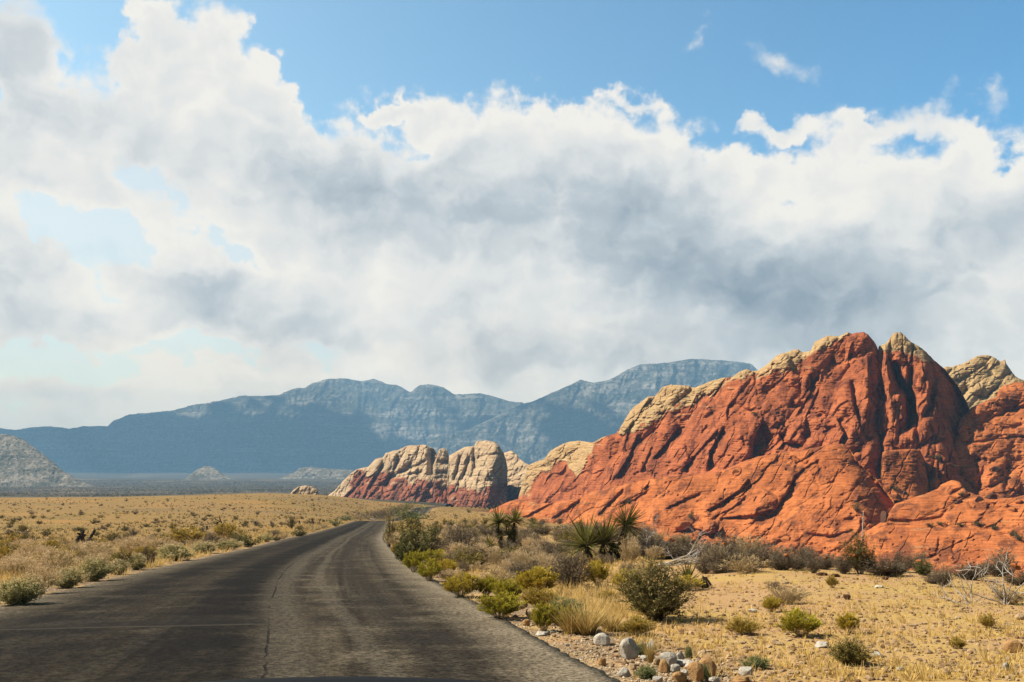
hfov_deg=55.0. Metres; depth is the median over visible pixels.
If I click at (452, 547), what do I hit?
seeding bush
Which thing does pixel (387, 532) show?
olive bush
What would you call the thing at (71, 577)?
saltbush
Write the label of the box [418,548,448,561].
rabbitbrush
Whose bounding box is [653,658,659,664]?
boulder
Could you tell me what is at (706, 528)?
fallen block
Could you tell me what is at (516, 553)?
seeding bush
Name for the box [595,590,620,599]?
golden bush
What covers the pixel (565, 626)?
grass tuft
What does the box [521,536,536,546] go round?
seeding bush
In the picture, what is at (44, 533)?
creosote bush
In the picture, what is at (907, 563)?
grey bush
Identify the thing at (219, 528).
golden bush
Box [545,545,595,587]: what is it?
grey bush
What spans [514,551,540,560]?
straw bush
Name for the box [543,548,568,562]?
grey bush
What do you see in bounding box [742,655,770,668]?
green bush
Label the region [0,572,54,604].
saltbush
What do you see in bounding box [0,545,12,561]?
golden bush
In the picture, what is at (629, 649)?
boulder
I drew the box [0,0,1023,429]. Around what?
sky
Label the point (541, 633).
boulder
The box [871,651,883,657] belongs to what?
boulder
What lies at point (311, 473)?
hill
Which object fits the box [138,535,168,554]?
seeding bush
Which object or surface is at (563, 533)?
grey bush
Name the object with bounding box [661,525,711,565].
fallen branches
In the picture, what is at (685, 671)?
boulder
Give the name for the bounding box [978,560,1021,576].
grey bush
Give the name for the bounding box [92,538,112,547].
golden bush
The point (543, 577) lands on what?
rabbitbrush
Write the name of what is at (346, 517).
green bush
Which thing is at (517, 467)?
rock formation
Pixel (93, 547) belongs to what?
seeding bush
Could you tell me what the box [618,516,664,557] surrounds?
dead shrub
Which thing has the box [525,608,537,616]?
boulder
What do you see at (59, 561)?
seeding bush
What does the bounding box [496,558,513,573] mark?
seeding bush
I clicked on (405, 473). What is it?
banded outcrop
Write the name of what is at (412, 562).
rabbitbrush
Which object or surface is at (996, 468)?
fallen block
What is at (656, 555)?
seeding bush
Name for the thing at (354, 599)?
road
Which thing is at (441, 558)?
straw bush
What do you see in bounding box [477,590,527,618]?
rabbitbrush
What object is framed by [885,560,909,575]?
grey bush
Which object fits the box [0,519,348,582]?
dry grass
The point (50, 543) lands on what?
golden bush
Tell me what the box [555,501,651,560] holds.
yucca
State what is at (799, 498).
red fin
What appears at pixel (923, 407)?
red buttress
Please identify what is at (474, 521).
grey bush
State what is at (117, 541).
seeding bush
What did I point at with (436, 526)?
olive bush
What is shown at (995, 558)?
grey bush
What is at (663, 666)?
boulder
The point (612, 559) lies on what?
grey bush
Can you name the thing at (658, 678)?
boulder
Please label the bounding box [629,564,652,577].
straw bush
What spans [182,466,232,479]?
cone hill
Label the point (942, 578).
grey bush
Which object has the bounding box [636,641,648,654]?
green bush
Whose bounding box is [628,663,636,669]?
boulder
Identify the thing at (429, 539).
dark green bush
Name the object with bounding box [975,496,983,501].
fallen block
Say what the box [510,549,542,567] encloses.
straw bush
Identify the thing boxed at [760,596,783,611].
rabbitbrush
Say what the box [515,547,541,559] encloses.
grey bush
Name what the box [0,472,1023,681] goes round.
ground
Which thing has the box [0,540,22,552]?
olive bush
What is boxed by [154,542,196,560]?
saltbush
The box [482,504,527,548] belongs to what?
yucca
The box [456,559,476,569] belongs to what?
olive bush
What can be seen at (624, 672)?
boulder
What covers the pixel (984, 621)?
golden bush
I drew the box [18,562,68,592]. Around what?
seeding bush
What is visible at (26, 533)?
grey bush
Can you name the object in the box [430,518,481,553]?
grey bush
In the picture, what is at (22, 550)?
seeding bush
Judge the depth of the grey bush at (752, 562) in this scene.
25.50 m
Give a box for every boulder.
[517,601,527,607]
[523,619,529,625]
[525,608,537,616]
[535,631,548,635]
[593,633,610,644]
[598,657,605,665]
[618,667,630,676]
[620,638,638,659]
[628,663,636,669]
[652,676,662,681]
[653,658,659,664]
[658,652,676,665]
[659,659,668,672]
[669,664,679,672]
[672,671,686,681]
[676,652,684,659]
[676,659,686,665]
[681,669,688,675]
[687,661,703,681]
[699,657,716,676]
[708,677,719,681]
[733,675,748,681]
[739,666,752,675]
[815,641,828,647]
[816,572,827,575]
[843,594,850,599]
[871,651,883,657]
[1003,639,1023,651]
[1003,662,1010,670]
[1015,613,1023,619]
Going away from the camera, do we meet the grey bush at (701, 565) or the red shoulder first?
the grey bush at (701, 565)
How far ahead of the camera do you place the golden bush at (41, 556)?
29.84 m
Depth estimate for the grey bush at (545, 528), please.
76.88 m
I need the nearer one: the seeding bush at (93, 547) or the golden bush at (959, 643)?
the golden bush at (959, 643)
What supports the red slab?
on the ground at (237, 477)
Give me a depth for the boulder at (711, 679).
8.87 m
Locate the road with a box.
[0,506,620,681]
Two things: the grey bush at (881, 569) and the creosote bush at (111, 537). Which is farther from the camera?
the creosote bush at (111, 537)
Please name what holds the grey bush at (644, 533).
on the ground at (237, 477)
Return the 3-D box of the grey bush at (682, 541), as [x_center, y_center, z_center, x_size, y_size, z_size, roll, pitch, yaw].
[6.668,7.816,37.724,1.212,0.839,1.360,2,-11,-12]
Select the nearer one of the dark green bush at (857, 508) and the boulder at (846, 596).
the boulder at (846, 596)
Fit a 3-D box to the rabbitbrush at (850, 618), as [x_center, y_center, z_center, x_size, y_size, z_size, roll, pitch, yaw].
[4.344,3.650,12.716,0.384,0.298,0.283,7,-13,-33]
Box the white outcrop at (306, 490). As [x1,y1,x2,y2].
[290,486,318,494]
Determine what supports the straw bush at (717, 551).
on the ground at (237, 477)
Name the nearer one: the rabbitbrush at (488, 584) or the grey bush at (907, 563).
the rabbitbrush at (488, 584)
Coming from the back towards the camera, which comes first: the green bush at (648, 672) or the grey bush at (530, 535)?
the grey bush at (530, 535)
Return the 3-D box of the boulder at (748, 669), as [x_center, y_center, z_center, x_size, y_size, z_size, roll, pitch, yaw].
[2.201,3.117,9.242,0.136,0.107,0.105,0,-11,0]
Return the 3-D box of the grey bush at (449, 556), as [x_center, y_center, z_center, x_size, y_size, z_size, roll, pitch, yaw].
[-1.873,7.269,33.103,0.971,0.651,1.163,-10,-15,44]
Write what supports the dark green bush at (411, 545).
on the ground at (237, 477)
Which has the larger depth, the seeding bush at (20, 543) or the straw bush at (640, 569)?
the seeding bush at (20, 543)
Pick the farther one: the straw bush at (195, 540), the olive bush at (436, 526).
the olive bush at (436, 526)
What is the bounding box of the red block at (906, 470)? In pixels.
[881,449,929,499]
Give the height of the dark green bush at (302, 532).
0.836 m
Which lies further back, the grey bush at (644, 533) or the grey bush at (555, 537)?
the grey bush at (555, 537)
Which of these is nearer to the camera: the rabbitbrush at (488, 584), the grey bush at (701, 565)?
the rabbitbrush at (488, 584)
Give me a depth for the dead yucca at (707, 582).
21.34 m
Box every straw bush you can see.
[57,535,74,546]
[61,539,89,565]
[83,546,115,564]
[185,539,201,546]
[278,531,290,538]
[304,524,322,530]
[385,531,409,544]
[430,553,452,563]
[463,560,495,571]
[480,565,513,582]
[481,547,514,566]
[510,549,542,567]
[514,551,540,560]
[536,559,560,571]
[591,548,598,555]
[619,533,641,562]
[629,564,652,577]
[648,531,670,539]
[668,533,690,544]
[705,542,727,564]
[716,552,770,573]
[731,533,766,556]
[762,583,818,603]
[991,586,1023,604]
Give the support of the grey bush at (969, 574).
on the ground at (237, 477)
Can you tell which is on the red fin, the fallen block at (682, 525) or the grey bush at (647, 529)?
the fallen block at (682, 525)
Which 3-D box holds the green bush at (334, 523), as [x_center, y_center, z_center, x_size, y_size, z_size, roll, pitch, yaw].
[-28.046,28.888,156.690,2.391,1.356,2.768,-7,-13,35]
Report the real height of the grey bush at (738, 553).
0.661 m
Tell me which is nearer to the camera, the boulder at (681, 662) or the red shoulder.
the boulder at (681, 662)
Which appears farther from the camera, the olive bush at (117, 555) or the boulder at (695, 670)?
the olive bush at (117, 555)
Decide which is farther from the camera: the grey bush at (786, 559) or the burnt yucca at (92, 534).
the burnt yucca at (92, 534)
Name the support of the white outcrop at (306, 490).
on the ground at (237, 477)
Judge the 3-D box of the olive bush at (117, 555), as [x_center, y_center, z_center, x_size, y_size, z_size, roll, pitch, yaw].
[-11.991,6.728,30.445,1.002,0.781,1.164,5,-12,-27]
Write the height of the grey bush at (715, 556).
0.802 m
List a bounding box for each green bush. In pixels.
[235,534,262,546]
[290,528,306,535]
[328,518,342,525]
[338,515,352,520]
[390,502,429,524]
[392,528,425,563]
[418,524,442,552]
[547,596,585,624]
[633,663,657,678]
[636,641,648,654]
[684,645,692,657]
[703,664,710,679]
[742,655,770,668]
[852,501,860,511]
[911,559,934,575]
[1013,533,1022,540]
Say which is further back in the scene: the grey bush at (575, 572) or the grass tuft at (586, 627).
the grey bush at (575, 572)
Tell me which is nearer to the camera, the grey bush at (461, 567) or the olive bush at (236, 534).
the grey bush at (461, 567)
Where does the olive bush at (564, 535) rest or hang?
on the ground at (237, 477)
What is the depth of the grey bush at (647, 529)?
54.06 m
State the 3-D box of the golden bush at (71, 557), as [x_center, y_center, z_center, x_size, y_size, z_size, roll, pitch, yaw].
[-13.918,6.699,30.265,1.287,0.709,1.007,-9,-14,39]
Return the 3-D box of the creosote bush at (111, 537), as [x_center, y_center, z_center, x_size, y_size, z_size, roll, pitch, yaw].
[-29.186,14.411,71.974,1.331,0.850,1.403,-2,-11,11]
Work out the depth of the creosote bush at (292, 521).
123.85 m
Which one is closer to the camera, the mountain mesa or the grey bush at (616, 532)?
the grey bush at (616, 532)
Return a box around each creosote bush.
[41,529,52,535]
[75,526,87,530]
[103,532,123,541]
[284,516,298,527]
[609,554,701,621]
[836,526,878,573]
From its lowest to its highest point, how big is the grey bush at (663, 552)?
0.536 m
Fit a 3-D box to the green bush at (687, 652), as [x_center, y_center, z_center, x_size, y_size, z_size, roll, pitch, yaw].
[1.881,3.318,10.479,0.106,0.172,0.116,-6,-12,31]
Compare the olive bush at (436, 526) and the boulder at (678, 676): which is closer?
the boulder at (678, 676)
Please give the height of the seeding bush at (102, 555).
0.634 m
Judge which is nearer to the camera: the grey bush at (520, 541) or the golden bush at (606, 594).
the golden bush at (606, 594)
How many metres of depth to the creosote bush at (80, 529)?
101.75 m
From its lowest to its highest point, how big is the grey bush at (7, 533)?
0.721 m
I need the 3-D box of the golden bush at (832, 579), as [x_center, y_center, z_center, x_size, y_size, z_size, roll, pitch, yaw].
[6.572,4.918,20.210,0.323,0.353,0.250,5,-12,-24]
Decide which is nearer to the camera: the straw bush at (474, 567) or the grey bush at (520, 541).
the straw bush at (474, 567)
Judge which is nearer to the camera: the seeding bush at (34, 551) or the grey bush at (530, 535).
the seeding bush at (34, 551)
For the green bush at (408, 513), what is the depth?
136.94 m
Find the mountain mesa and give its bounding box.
[427,359,756,464]
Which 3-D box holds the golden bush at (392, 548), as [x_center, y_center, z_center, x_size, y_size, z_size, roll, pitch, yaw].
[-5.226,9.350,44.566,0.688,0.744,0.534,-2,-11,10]
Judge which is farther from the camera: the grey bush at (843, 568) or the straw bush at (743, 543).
the straw bush at (743, 543)
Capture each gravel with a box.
[433,577,739,681]
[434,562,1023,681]
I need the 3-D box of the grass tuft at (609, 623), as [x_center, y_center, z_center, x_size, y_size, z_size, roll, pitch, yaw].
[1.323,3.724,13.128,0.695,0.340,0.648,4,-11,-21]
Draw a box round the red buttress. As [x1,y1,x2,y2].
[874,332,968,491]
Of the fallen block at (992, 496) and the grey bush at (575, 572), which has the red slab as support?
the fallen block at (992, 496)
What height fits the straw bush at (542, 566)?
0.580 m
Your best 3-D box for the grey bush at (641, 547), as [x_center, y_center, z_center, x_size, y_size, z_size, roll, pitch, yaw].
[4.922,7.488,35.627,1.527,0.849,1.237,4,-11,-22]
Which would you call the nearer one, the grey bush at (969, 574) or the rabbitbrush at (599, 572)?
the rabbitbrush at (599, 572)
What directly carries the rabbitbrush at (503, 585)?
on the ground at (237, 477)
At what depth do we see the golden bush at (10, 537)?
58.81 m
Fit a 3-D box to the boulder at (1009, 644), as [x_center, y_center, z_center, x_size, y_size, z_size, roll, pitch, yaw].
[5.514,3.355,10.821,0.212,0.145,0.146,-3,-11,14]
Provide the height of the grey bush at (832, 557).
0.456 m
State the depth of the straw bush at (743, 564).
25.02 m
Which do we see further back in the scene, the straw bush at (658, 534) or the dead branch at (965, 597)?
the straw bush at (658, 534)
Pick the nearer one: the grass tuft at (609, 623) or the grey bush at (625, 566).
the grass tuft at (609, 623)
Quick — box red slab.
[855,480,1023,576]
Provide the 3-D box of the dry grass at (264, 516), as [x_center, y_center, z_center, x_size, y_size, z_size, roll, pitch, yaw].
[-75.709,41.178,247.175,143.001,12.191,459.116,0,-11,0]
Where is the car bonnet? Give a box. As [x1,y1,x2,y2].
[204,677,492,681]
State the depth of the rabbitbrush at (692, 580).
20.85 m
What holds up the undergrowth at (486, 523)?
on the ground at (237, 477)
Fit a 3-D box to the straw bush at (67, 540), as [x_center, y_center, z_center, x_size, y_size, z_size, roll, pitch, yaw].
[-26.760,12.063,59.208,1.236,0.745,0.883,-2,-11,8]
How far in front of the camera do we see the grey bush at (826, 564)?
26.89 m
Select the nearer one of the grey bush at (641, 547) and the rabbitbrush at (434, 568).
the rabbitbrush at (434, 568)
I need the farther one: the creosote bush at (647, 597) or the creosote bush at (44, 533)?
the creosote bush at (44, 533)
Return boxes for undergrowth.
[0,480,340,496]
[384,505,655,547]
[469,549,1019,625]
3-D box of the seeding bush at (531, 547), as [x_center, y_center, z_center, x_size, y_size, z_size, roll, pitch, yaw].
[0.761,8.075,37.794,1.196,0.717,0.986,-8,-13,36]
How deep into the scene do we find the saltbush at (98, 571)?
24.44 m
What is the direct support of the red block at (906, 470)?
on the ground at (237, 477)
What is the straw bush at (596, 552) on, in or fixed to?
on the ground at (237, 477)
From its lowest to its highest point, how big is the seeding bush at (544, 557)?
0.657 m
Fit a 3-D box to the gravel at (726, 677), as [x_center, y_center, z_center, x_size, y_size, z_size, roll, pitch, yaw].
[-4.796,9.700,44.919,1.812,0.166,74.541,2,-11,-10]
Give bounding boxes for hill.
[0,434,95,486]
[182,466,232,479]
[280,467,354,478]
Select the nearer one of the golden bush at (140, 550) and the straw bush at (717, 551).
the straw bush at (717, 551)
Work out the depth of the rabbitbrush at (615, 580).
20.85 m
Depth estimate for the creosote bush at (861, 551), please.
24.82 m
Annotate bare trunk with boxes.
[859,511,863,573]
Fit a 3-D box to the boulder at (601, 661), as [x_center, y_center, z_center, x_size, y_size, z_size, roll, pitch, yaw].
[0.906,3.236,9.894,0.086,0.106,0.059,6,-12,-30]
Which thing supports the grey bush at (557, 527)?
on the ground at (237, 477)
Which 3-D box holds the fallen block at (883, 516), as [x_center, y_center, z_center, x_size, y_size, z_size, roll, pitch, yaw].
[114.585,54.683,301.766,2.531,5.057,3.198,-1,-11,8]
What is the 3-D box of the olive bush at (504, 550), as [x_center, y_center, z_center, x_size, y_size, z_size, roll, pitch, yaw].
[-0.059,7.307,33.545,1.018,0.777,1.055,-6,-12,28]
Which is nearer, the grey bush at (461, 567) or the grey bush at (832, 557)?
the grey bush at (461, 567)
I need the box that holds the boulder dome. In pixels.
[447,440,507,507]
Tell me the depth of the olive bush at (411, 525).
75.47 m
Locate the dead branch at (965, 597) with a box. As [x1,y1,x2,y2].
[934,562,981,602]
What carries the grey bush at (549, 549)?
on the ground at (237, 477)
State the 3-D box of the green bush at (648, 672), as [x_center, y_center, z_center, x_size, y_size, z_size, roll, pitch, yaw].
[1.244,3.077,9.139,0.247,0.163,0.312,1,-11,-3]
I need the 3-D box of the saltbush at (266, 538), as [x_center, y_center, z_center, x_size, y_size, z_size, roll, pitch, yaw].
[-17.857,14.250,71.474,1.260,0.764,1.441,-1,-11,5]
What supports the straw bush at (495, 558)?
on the ground at (237, 477)
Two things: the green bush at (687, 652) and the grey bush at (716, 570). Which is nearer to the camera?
the green bush at (687, 652)
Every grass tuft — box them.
[543,603,593,633]
[550,594,618,635]
[589,608,630,631]
[639,633,662,662]
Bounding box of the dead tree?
[952,535,1023,604]
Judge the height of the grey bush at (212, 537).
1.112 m
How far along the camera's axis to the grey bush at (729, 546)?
26.74 m
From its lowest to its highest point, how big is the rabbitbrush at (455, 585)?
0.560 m
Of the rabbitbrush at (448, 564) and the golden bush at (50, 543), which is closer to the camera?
the rabbitbrush at (448, 564)
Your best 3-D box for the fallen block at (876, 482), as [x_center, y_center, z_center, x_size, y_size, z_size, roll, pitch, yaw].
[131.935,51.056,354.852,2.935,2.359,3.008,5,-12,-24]
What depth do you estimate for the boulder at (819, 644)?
11.21 m
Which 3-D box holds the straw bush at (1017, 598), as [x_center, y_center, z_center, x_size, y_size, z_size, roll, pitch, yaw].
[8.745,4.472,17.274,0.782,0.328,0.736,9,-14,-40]
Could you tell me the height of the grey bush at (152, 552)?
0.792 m
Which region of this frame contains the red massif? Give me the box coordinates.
[518,332,880,503]
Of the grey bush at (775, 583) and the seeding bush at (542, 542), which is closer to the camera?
the grey bush at (775, 583)
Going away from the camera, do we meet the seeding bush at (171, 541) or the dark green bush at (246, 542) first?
the seeding bush at (171, 541)
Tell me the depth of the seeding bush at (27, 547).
32.77 m
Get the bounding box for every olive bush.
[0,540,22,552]
[17,524,27,530]
[106,531,124,540]
[108,547,135,567]
[169,522,178,528]
[226,532,244,541]
[383,507,397,546]
[388,516,425,538]
[430,520,443,532]
[451,547,486,564]
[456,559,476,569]
[498,544,525,559]
[528,524,542,531]
[557,530,572,542]
[568,528,597,543]
[827,633,878,666]
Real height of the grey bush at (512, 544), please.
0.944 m
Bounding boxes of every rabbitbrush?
[402,549,427,571]
[416,558,443,580]
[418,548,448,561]
[437,557,457,573]
[440,571,480,596]
[474,574,497,596]
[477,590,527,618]
[491,577,522,596]
[512,565,559,592]
[530,600,557,631]
[551,604,581,628]
[585,558,610,585]
[609,568,643,585]
[677,575,704,589]
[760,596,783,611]
[774,606,823,636]
[835,611,860,633]
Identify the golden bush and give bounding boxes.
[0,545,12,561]
[3,532,21,542]
[31,553,52,560]
[35,538,68,552]
[50,547,80,563]
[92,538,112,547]
[131,546,157,556]
[156,526,205,542]
[212,520,243,540]
[390,541,401,551]
[519,586,560,607]
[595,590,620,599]
[614,613,658,635]
[722,616,764,634]
[824,572,838,587]
[947,635,968,648]
[977,612,996,627]
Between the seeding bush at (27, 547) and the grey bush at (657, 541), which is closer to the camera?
the seeding bush at (27, 547)
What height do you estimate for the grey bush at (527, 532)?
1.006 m
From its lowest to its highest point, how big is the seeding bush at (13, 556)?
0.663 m
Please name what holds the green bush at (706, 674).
on the ground at (237, 477)
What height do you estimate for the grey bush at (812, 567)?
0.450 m
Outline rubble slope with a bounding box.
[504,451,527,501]
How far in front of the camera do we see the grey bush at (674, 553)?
34.82 m
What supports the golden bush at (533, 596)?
on the ground at (237, 477)
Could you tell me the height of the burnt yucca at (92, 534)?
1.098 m
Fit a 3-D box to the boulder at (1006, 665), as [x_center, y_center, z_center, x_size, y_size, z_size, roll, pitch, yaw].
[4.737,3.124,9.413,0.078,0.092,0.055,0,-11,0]
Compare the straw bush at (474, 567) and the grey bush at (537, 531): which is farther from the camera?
the grey bush at (537, 531)
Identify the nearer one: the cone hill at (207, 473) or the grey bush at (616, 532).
the grey bush at (616, 532)
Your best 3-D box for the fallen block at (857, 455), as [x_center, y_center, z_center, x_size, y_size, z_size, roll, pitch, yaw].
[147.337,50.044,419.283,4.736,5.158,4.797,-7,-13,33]
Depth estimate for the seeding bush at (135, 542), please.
45.41 m
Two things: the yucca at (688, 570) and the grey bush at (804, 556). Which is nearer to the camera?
the yucca at (688, 570)
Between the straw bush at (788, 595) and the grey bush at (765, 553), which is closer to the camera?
the straw bush at (788, 595)
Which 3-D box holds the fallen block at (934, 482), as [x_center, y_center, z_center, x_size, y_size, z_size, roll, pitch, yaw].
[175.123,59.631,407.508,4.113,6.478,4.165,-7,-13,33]
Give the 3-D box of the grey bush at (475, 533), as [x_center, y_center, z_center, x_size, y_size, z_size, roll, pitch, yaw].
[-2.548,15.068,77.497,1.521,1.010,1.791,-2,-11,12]
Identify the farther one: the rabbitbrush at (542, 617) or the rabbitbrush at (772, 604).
the rabbitbrush at (772, 604)
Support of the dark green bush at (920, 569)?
on the ground at (237, 477)
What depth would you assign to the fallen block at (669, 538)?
37.13 m
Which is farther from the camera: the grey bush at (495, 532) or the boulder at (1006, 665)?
the grey bush at (495, 532)
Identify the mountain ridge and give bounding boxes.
[0,378,523,471]
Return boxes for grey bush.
[4,530,21,535]
[20,530,31,535]
[121,532,133,539]
[125,528,140,535]
[141,545,156,564]
[204,530,228,548]
[269,529,280,535]
[271,533,282,540]
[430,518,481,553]
[442,548,462,565]
[455,543,500,564]
[456,558,470,574]
[470,519,480,525]
[472,527,486,536]
[479,522,495,537]
[490,525,504,542]
[492,537,526,551]
[496,552,512,565]
[503,559,531,575]
[506,534,527,547]
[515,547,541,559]
[517,527,533,539]
[518,559,541,569]
[524,527,541,533]
[526,533,538,542]
[526,536,572,556]
[537,523,550,534]
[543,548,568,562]
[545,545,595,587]
[547,523,573,535]
[551,532,562,541]
[556,528,575,539]
[563,537,575,550]
[594,553,606,565]
[605,553,614,563]
[612,525,627,539]
[617,560,634,571]
[632,536,663,557]
[633,527,654,539]
[638,540,688,558]
[640,523,659,532]
[652,546,674,558]
[653,534,673,548]
[670,535,700,548]
[679,543,708,556]
[691,553,713,573]
[694,531,742,568]
[702,540,742,569]
[706,545,730,571]
[707,560,728,573]
[721,533,754,551]
[731,545,755,560]
[738,554,762,571]
[743,539,784,567]
[765,554,793,569]
[765,579,783,589]
[769,543,800,569]
[785,543,818,558]
[789,554,808,569]
[792,548,829,567]
[805,557,821,572]
[811,555,835,569]
[819,553,840,564]
[832,553,854,573]
[856,556,905,575]
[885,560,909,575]
[890,550,914,569]
[903,551,934,568]
[920,572,937,583]
[928,562,954,586]
[947,560,992,579]
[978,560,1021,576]
[986,548,1018,574]
[1001,571,1023,585]
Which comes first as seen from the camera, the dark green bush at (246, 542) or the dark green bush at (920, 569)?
the dark green bush at (920, 569)
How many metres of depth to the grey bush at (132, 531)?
89.02 m
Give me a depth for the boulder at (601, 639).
11.54 m
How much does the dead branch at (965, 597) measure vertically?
0.731 m
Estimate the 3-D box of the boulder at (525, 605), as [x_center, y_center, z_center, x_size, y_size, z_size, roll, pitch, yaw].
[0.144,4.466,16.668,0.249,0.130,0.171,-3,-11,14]
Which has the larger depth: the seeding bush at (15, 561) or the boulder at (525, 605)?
the seeding bush at (15, 561)
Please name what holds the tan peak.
on the ground at (237, 477)
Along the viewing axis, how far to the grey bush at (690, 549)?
35.13 m
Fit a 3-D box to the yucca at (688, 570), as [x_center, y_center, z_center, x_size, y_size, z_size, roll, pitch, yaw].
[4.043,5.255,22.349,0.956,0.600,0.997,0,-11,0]
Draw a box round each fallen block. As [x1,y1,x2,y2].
[663,537,674,541]
[675,520,690,529]
[703,524,710,532]
[781,536,790,542]
[854,452,861,460]
[874,479,881,485]
[880,511,887,522]
[929,477,939,487]
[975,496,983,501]
[984,493,997,498]
[989,466,1001,471]
[1015,499,1022,503]
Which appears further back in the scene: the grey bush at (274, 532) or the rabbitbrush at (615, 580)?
the grey bush at (274, 532)
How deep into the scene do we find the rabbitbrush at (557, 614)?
13.01 m
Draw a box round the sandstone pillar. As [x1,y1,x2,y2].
[433,448,448,502]
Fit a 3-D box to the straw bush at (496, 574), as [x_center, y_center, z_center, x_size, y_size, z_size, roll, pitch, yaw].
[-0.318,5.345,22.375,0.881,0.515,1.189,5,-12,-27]
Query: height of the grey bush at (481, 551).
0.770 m
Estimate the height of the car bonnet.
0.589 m
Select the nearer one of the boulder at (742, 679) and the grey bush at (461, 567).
the boulder at (742, 679)
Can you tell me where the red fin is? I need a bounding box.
[489,444,893,565]
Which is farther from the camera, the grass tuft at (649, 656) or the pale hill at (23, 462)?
the pale hill at (23, 462)
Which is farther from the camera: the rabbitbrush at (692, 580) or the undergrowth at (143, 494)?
the undergrowth at (143, 494)
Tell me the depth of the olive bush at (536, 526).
81.62 m
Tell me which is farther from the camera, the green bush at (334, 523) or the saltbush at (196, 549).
the green bush at (334, 523)
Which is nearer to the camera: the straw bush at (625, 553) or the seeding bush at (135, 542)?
the straw bush at (625, 553)
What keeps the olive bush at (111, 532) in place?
on the ground at (237, 477)
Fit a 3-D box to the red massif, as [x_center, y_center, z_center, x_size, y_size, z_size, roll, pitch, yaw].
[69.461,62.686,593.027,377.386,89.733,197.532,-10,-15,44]
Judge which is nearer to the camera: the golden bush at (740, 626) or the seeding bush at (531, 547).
the golden bush at (740, 626)
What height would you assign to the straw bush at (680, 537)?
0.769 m
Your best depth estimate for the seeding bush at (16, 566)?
25.15 m
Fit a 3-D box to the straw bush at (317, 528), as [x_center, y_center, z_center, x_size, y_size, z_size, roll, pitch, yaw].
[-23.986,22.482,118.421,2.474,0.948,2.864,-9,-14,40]
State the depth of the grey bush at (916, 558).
28.36 m
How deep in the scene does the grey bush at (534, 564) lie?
26.11 m
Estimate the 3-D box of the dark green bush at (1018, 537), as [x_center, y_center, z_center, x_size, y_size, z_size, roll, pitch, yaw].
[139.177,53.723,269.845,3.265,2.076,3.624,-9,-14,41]
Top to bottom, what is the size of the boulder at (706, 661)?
0.183 m
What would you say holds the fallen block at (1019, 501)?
on the red slab
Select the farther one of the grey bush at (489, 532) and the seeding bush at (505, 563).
the grey bush at (489, 532)
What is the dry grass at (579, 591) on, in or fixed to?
on the ground at (237, 477)
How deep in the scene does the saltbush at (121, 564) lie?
27.52 m
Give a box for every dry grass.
[0,495,482,583]
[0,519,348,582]
[418,542,664,619]
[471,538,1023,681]
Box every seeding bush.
[0,551,25,570]
[0,555,46,576]
[1,554,32,571]
[6,538,29,547]
[11,544,35,555]
[12,538,49,564]
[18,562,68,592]
[21,543,57,559]
[29,545,83,572]
[76,540,118,554]
[86,551,110,565]
[112,535,158,551]
[112,536,126,547]
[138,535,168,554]
[161,539,183,549]
[434,569,469,579]
[445,541,467,552]
[467,542,498,564]
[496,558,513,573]
[506,549,529,563]
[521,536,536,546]
[522,543,540,551]
[534,538,552,546]
[534,552,558,567]
[644,545,666,559]
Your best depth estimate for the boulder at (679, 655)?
10.23 m
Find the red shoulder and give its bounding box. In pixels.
[954,382,1023,498]
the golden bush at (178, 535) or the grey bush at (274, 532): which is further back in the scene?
the grey bush at (274, 532)
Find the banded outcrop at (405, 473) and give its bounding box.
[328,445,436,502]
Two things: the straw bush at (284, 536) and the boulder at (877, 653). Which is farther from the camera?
the straw bush at (284, 536)
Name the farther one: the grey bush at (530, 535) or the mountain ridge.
the mountain ridge
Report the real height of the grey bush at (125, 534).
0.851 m
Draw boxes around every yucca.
[77,530,86,541]
[87,529,95,540]
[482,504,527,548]
[531,517,538,525]
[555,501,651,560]
[675,561,703,579]
[700,576,712,587]
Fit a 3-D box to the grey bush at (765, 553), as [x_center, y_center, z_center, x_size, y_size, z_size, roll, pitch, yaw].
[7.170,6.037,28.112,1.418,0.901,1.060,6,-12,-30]
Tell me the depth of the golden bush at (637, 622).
12.57 m
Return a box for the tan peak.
[944,355,1023,408]
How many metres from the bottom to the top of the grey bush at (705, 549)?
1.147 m
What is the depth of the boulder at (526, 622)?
13.76 m
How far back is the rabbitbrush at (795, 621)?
12.30 m
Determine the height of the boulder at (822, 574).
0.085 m
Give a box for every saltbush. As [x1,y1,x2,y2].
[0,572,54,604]
[50,566,90,587]
[70,554,119,580]
[107,558,131,574]
[125,551,147,569]
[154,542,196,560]
[188,540,218,552]
[211,538,243,549]
[259,532,274,541]
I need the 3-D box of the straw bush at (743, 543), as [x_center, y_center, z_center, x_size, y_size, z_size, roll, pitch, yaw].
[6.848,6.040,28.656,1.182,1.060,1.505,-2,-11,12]
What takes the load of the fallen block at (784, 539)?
on the red fin
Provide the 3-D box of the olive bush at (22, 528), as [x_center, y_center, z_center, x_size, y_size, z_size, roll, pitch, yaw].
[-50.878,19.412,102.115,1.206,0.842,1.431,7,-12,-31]
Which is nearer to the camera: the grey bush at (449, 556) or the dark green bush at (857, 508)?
the grey bush at (449, 556)
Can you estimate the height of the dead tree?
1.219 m

